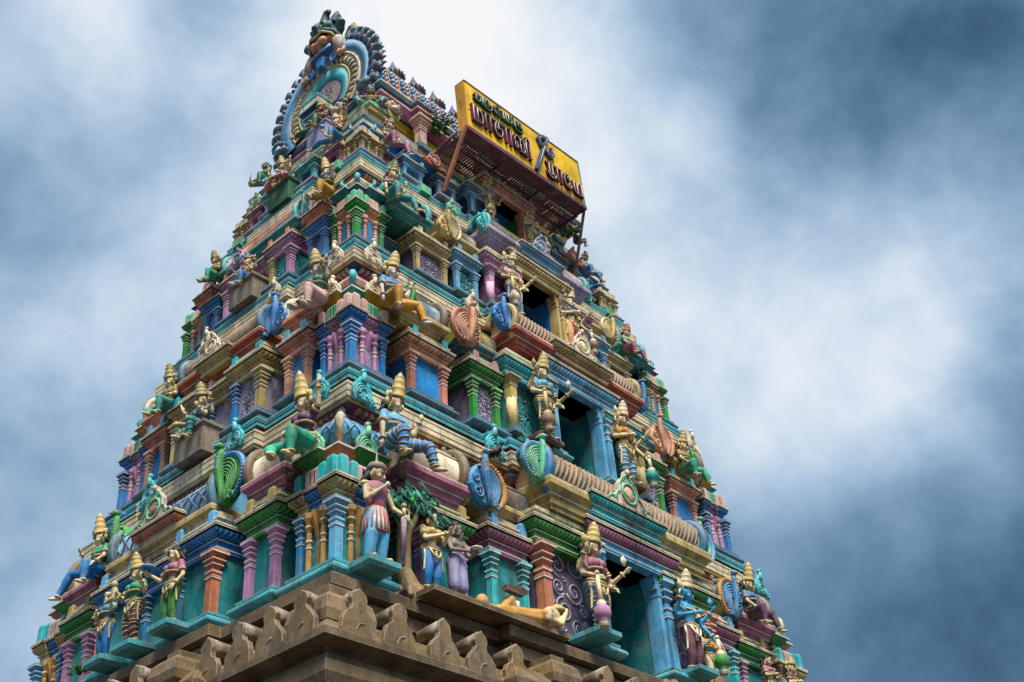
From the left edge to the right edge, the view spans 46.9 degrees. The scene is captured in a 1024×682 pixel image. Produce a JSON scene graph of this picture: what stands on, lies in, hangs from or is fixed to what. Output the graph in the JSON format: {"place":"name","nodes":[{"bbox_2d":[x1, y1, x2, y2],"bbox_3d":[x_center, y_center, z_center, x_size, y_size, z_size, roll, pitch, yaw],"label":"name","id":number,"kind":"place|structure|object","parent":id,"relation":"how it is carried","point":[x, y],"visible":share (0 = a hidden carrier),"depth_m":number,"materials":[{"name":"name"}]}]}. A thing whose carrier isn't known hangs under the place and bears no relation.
{"place":"outdoors","nodes":[
{"label":"outdoors","id":0,"kind":"place"},
{"bbox_2d":[0,0,1023,681],"label":"sky","id":1,"kind":"structure","parent":0,"point":[807,216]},
{"label":"ground","id":2,"kind":"structure","parent":0,"visible":0},
{"bbox_2d":[27,9,807,681],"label":"temple tower","id":3,"kind":"structure","parent":2,"relation":"on","point":[285,579],"depth_m":15.91,"materials":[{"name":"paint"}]},
{"bbox_2d":[65,660,88,675],"bbox_3d":[-5.210,3.954,14.211,0.378,0.167,0.382,-31,-43,31],"label":"weed","id":4,"kind":"object","parent":3,"relation":"on","point":[78,670],"visible":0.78,"depth_m":14.19,"materials":[{"name":"plant"}]},
{"bbox_2d":[48,513,109,600],"bbox_3d":[-5.642,2.844,15.634,0.758,1.174,0.512,-31,-43,31],"label":"statue","id":5,"kind":"object","parent":3,"relation":"on","point":[92,565],"visible":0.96,"depth_m":15.46,"materials":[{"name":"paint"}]},
{"bbox_2d":[94,589,121,654],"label":"statue","id":6,"kind":"object","parent":3,"relation":"on","point":[106,613],"visible":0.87,"depth_m":14.11,"materials":[{"name":"paint"}]},
{"bbox_2d":[104,552,149,639],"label":"statue","id":7,"kind":"object","parent":3,"relation":"on","point":[134,592],"visible":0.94,"depth_m":13.89,"materials":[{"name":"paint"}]},
{"bbox_2d":[141,362,178,416],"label":"statue","id":8,"kind":"object","parent":3,"relation":"on","point":[164,403],"visible":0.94,"depth_m":17.22,"materials":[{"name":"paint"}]},
{"bbox_2d":[140,545,187,619],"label":"statue","id":9,"kind":"object","parent":3,"relation":"on","point":[174,573],"visible":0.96,"depth_m":13.53,"materials":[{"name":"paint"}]},
{"bbox_2d":[170,381,214,440],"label":"statue","id":10,"kind":"object","parent":3,"relation":"on","point":[203,402],"visible":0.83,"depth_m":16.01,"materials":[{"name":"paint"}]},
{"bbox_2d":[196,250,221,282],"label":"statue","id":11,"kind":"object","parent":3,"relation":"on","point":[211,274],"visible":1,"depth_m":19.05,"materials":[{"name":"paint"}]},
{"bbox_2d":[228,252,256,286],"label":"statue","id":12,"kind":"object","parent":3,"relation":"on","point":[249,261],"visible":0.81,"depth_m":18.03,"materials":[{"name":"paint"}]},
{"bbox_2d":[248,162,271,186],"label":"statue","id":13,"kind":"object","parent":3,"relation":"on","point":[261,176],"visible":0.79,"depth_m":21.18,"materials":[{"name":"green paint"}]},
{"bbox_2d":[262,155,291,191],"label":"statue","id":14,"kind":"object","parent":3,"relation":"on","point":[283,170],"visible":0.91,"depth_m":19.81,"materials":[{"name":"paint"}]},
{"bbox_2d":[264,371,321,461],"bbox_3d":[-2.489,0.855,13.437,0.597,1.308,0.619,5,-37,-14],"label":"statue","id":15,"kind":"object","parent":3,"relation":"on","point":[298,434],"visible":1,"depth_m":13.35,"materials":[{"name":"paint"}]},
{"bbox_2d":[286,248,330,310],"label":"statue","id":16,"kind":"object","parent":3,"relation":"on","point":[315,293],"visible":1,"depth_m":15.50,"materials":[{"name":"paint"}]},
{"bbox_2d":[289,102,329,139],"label":"statue","id":17,"kind":"object","parent":3,"relation":"on","point":[323,111],"visible":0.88,"depth_m":20.89,"materials":[{"name":"paint"}]},
{"bbox_2d":[304,157,336,200],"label":"statue","id":18,"kind":"object","parent":3,"relation":"on","point":[325,187],"visible":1,"depth_m":17.53,"materials":[{"name":"paint"}]},
{"bbox_2d":[306,113,344,151],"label":"statue","id":19,"kind":"object","parent":3,"relation":"on","point":[334,134],"visible":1,"depth_m":19.16,"materials":[{"name":"paint"}]},
{"bbox_2d":[354,86,385,105],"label":"statue","id":20,"kind":"object","parent":3,"relation":"on","point":[360,100],"visible":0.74,"depth_m":20.17,"materials":[{"name":"paint"}]},
{"bbox_2d":[360,453,409,566],"bbox_3d":[-1.411,1.809,12.740,0.371,1.317,0.580,-31,-43,31],"label":"statue","id":21,"kind":"object","parent":3,"relation":"on","point":[375,531],"visible":0.96,"depth_m":12.59,"materials":[{"name":"paint"}]},
{"bbox_2d":[382,117,414,154],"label":"statue","id":22,"kind":"object","parent":3,"relation":"on","point":[391,138],"visible":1,"depth_m":19.32,"materials":[{"name":"paint"}]},
{"bbox_2d":[383,160,423,211],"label":"statue","id":23,"kind":"object","parent":3,"relation":"on","point":[394,188],"visible":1,"depth_m":17.80,"materials":[{"name":"paint"}]},
{"bbox_2d":[378,251,433,324],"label":"statue","id":24,"kind":"object","parent":3,"relation":"on","point":[393,292],"visible":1,"depth_m":15.67,"materials":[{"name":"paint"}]},
{"bbox_2d":[378,372,447,471],"bbox_3d":[-1.227,0.929,13.812,0.577,1.305,0.775,-26,-41,27],"label":"statue","id":25,"kind":"object","parent":3,"relation":"on","point":[399,430],"visible":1,"depth_m":13.66,"materials":[{"name":"paint"}]},
{"bbox_2d":[385,479,451,601],"bbox_3d":[-1.123,2.228,13.115,0.536,1.539,0.987,-31,-43,31],"label":"tree sculpture","id":26,"kind":"object","parent":3,"relation":"on","point":[409,583],"visible":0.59,"depth_m":13.14,"materials":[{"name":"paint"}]},
{"bbox_2d":[418,203,425,219],"bbox_3d":[-1.404,-1.956,18.327,0.127,0.267,0.341,-9,-36,6],"label":"pigeon","id":27,"kind":"object","parent":3,"relation":"on","point":[422,214],"visible":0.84,"depth_m":18.26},
{"bbox_2d":[419,510,454,586],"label":"statue","id":28,"kind":"object","parent":3,"relation":"on","point":[432,537],"visible":0.93,"depth_m":13.08,"materials":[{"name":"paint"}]},
{"bbox_2d":[429,110,453,137],"bbox_3d":[-1.268,-3.892,21.292,0.463,0.278,0.631,-1,-36,-5],"label":"weed","id":29,"kind":"object","parent":3,"relation":"on","point":[436,130],"visible":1,"depth_m":21.24,"materials":[{"name":"plant"}]},
{"bbox_2d":[443,521,482,594],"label":"statue","id":30,"kind":"object","parent":3,"relation":"on","point":[456,570],"visible":0.89,"depth_m":13.30,"materials":[{"name":"paint"}]},
{"bbox_2d":[480,441,504,460],"bbox_3d":[-0.247,1.415,15.051,0.341,0.267,0.127,-8,-36,4],"label":"pigeon","id":31,"kind":"object","parent":3,"relation":"on","point":[496,451],"visible":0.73,"depth_m":15.01,"materials":[{"name":"grey"}]},
{"bbox_2d":[481,178,506,220],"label":"statue","id":32,"kind":"object","parent":3,"relation":"on","point":[490,204],"visible":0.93,"depth_m":20.79,"materials":[{"name":"gold paint"}]},
{"bbox_2d":[455,169,551,242],"bbox_3d":[-0.590,-1.979,21.616,1.652,1.316,2.243,-31,-43,31],"label":"doorway","id":33,"kind":"structure","parent":3,"relation":"in","point":[514,207],"depth_m":21.34,"materials":[{"name":"blue paint"}]},
{"bbox_2d":[436,79,586,275],"bbox_3d":[-0.098,-2.837,21.520,1.172,2.539,3.532,-31,-41,31],"label":"sign board","id":34,"kind":"object","parent":3,"relation":"on","point":[508,141],"visible":0.98,"depth_m":21.40,"materials":[{"name":"yellow paint"}]},
{"bbox_2d":[498,250,536,314],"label":"statue","id":35,"kind":"object","parent":3,"relation":"on","point":[513,288],"visible":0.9,"depth_m":19.05,"materials":[{"name":"beige paint"}]},
{"bbox_2d":[475,584,568,627],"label":"lying statue","id":36,"kind":"object","parent":3,"relation":"on","point":[549,616],"visible":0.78,"depth_m":13.63,"materials":[{"name":"beige stone"}]},
{"bbox_2d":[475,245,593,342],"bbox_3d":[-0.101,-0.331,20.042,1.795,1.678,2.787,-31,-43,31],"label":"doorway","id":37,"kind":"structure","parent":3,"relation":"in","point":[541,305],"depth_m":19.87,"materials":[{"name":"paint"}]},
{"bbox_2d":[523,207,551,252],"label":"statue","id":38,"kind":"object","parent":3,"relation":"on","point":[532,233],"visible":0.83,"depth_m":21.50,"materials":[{"name":"paint"}]},
{"bbox_2d":[527,352,574,439],"bbox_3d":[0.507,0.782,17.163,0.511,1.517,0.736,-31,-43,31],"label":"statue","id":39,"kind":"object","parent":3,"relation":"on","point":[546,401],"visible":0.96,"depth_m":17.04,"materials":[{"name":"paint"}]},
{"bbox_2d":[549,220,579,236],"bbox_3d":[1.019,-2.159,22.715,0.529,0.277,0.622,-31,-43,31],"label":"weed","id":40,"kind":"object","parent":3,"relation":"on","point":[570,231],"visible":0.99,"depth_m":22.72,"materials":[{"name":"plant"}]},
{"bbox_2d":[490,348,653,502],"bbox_3d":[0.437,1.545,18.269,1.918,1.965,3.510,-31,-43,31],"label":"doorway","id":41,"kind":"structure","parent":3,"relation":"in","point":[586,420],"depth_m":18.07,"materials":[{"name":"teal paint"}]},
{"bbox_2d":[559,289,598,355],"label":"statue","id":42,"kind":"object","parent":3,"relation":"on","point":[574,321],"visible":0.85,"depth_m":20.04,"materials":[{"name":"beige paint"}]},
{"bbox_2d":[572,225,588,246],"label":"statue","id":43,"kind":"object","parent":3,"relation":"on","point":[575,237],"visible":0.69,"depth_m":22.83,"materials":[{"name":"paint"}]},
{"bbox_2d":[580,250,605,281],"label":"statue","id":44,"kind":"object","parent":3,"relation":"on","point":[587,269],"visible":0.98,"depth_m":22.64,"materials":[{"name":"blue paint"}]},
{"bbox_2d":[576,521,630,628],"bbox_3d":[1.097,2.974,14.909,0.526,1.554,0.754,-31,-43,31],"label":"statue","id":45,"kind":"object","parent":3,"relation":"on","point":[598,583],"visible":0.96,"depth_m":14.80,"materials":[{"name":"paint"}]},
{"bbox_2d":[514,505,722,681],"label":"doorway","id":46,"kind":"structure","parent":3,"relation":"in","point":[651,642],"depth_m":15.91,"materials":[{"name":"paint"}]},
{"bbox_2d":[610,400,659,488],"bbox_3d":[1.826,1.593,18.433,0.810,1.517,0.442,22,-44,-32],"label":"statue","id":47,"kind":"object","parent":3,"relation":"on","point":[626,445],"visible":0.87,"depth_m":18.26,"materials":[{"name":"paint"}]},
{"bbox_2d":[621,323,650,361],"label":"statue","id":48,"kind":"object","parent":3,"relation":"on","point":[630,346],"visible":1,"depth_m":21.43,"materials":[{"name":"paint"}]},
{"bbox_2d":[675,429,716,485],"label":"statue","id":49,"kind":"object","parent":3,"relation":"on","point":[688,464],"visible":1,"depth_m":19.86,"materials":[{"name":"paint"}]},
{"bbox_2d":[672,568,729,675],"bbox_3d":[2.510,3.857,16.257,0.810,1.517,0.446,22,-44,-32],"label":"statue","id":50,"kind":"object","parent":3,"relation":"on","point":[690,629],"visible":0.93,"depth_m":16.08,"materials":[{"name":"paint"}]},
{"bbox_2d":[701,618,729,681],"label":"statue","id":51,"kind":"object","parent":3,"relation":"on","point":[709,646],"visible":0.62,"depth_m":16.50,"materials":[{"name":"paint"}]},
{"bbox_2d":[739,562,787,632],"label":"statue","id":52,"kind":"object","parent":3,"relation":"on","point":[755,609],"visible":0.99,"depth_m":18.35,"materials":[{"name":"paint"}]},
{"bbox_2d":[760,655,781,681],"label":"statue","id":53,"kind":"object","parent":3,"relation":"on","point":[769,672],"visible":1,"depth_m":17.63,"materials":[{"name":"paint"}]},
{"bbox_2d":[783,657,802,681],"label":"statue","id":54,"kind":"object","parent":3,"relation":"on","point":[789,668],"visible":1,"depth_m":18.13,"materials":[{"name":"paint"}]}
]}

